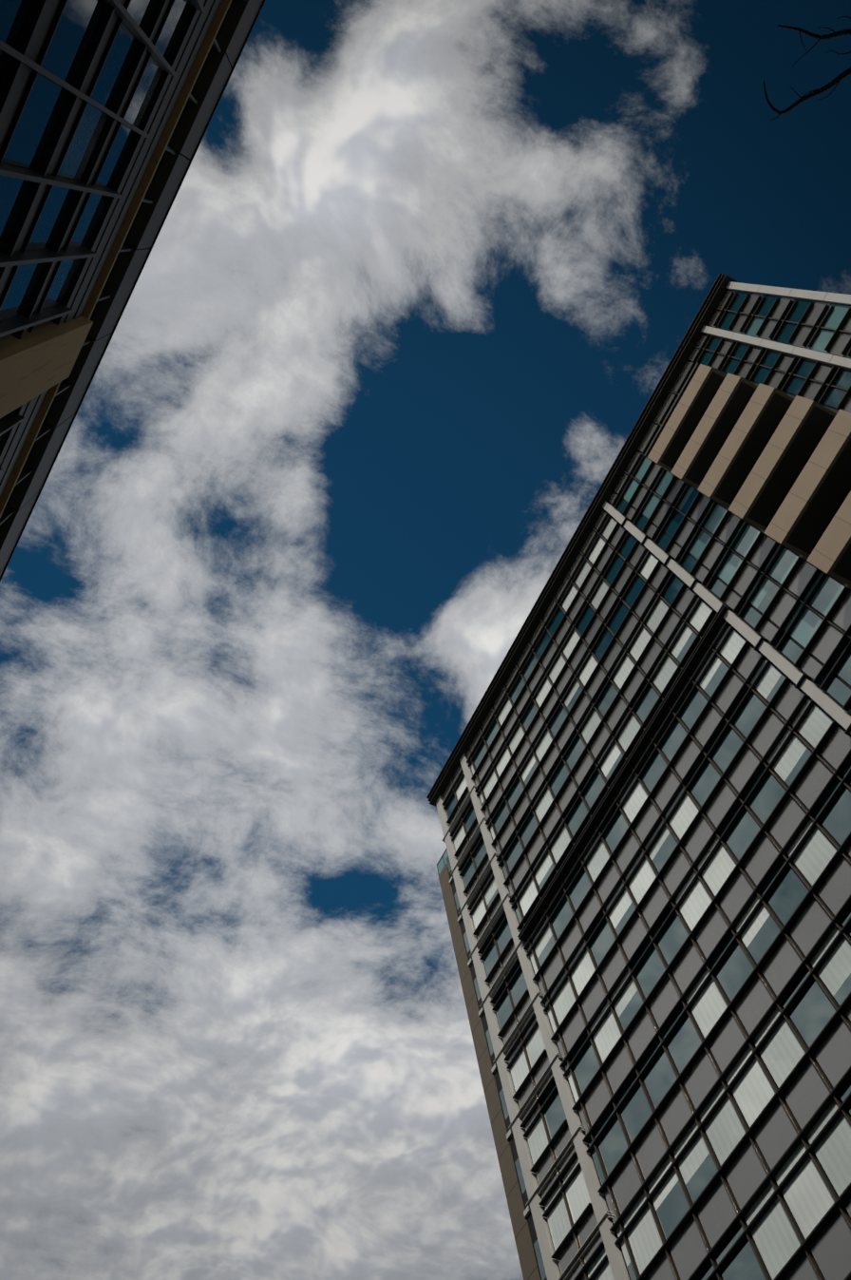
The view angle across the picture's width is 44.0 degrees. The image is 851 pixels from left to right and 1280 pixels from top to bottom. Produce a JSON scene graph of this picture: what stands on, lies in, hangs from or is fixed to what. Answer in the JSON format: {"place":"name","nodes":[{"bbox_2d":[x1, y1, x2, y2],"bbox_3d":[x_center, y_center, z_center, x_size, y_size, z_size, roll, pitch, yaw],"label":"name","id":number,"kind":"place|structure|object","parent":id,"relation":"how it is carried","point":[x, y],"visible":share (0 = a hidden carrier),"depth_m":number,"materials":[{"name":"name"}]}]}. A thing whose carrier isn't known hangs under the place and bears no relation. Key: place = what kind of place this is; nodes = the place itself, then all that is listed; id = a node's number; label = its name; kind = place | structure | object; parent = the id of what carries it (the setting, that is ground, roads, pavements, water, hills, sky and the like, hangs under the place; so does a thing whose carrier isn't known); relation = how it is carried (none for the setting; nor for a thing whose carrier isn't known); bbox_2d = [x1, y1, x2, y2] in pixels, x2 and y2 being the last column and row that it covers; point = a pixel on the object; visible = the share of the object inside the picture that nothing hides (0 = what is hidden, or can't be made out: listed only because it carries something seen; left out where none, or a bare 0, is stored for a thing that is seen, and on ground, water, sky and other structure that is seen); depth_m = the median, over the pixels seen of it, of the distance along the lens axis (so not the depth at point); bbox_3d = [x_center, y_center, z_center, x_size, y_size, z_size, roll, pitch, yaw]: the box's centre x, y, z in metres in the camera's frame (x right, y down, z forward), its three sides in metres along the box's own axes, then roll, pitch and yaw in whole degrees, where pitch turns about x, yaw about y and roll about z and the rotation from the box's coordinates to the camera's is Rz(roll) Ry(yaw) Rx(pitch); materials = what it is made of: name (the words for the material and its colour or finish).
{"place":"outdoors","nodes":[
{"label":"outdoors","id":0,"kind":"place"},
{"bbox_2d":[0,0,266,581],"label":"building","id":1,"kind":"structure","parent":0,"point":[107,108],"depth_m":24.73,"materials":[{"name":"glass"}]},
{"bbox_2d":[0,0,850,1279],"label":"sky","id":2,"kind":"structure","parent":0,"point":[419,275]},
{"bbox_2d":[426,273,850,1279],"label":"tower building","id":3,"kind":"structure","parent":0,"point":[640,796],"depth_m":46.67,"materials":[{"name":"black glass"}]},
{"bbox_3d":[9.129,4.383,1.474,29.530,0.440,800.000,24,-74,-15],"label":"pavement","id":4,"kind":"structure","parent":0,"visible":0},
{"bbox_2d":[764,16,850,120],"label":"bare tree","id":5,"kind":"object","parent":4,"relation":"on","point":[837,80],"depth_m":9.03,"materials":[{"name":"black plant"}]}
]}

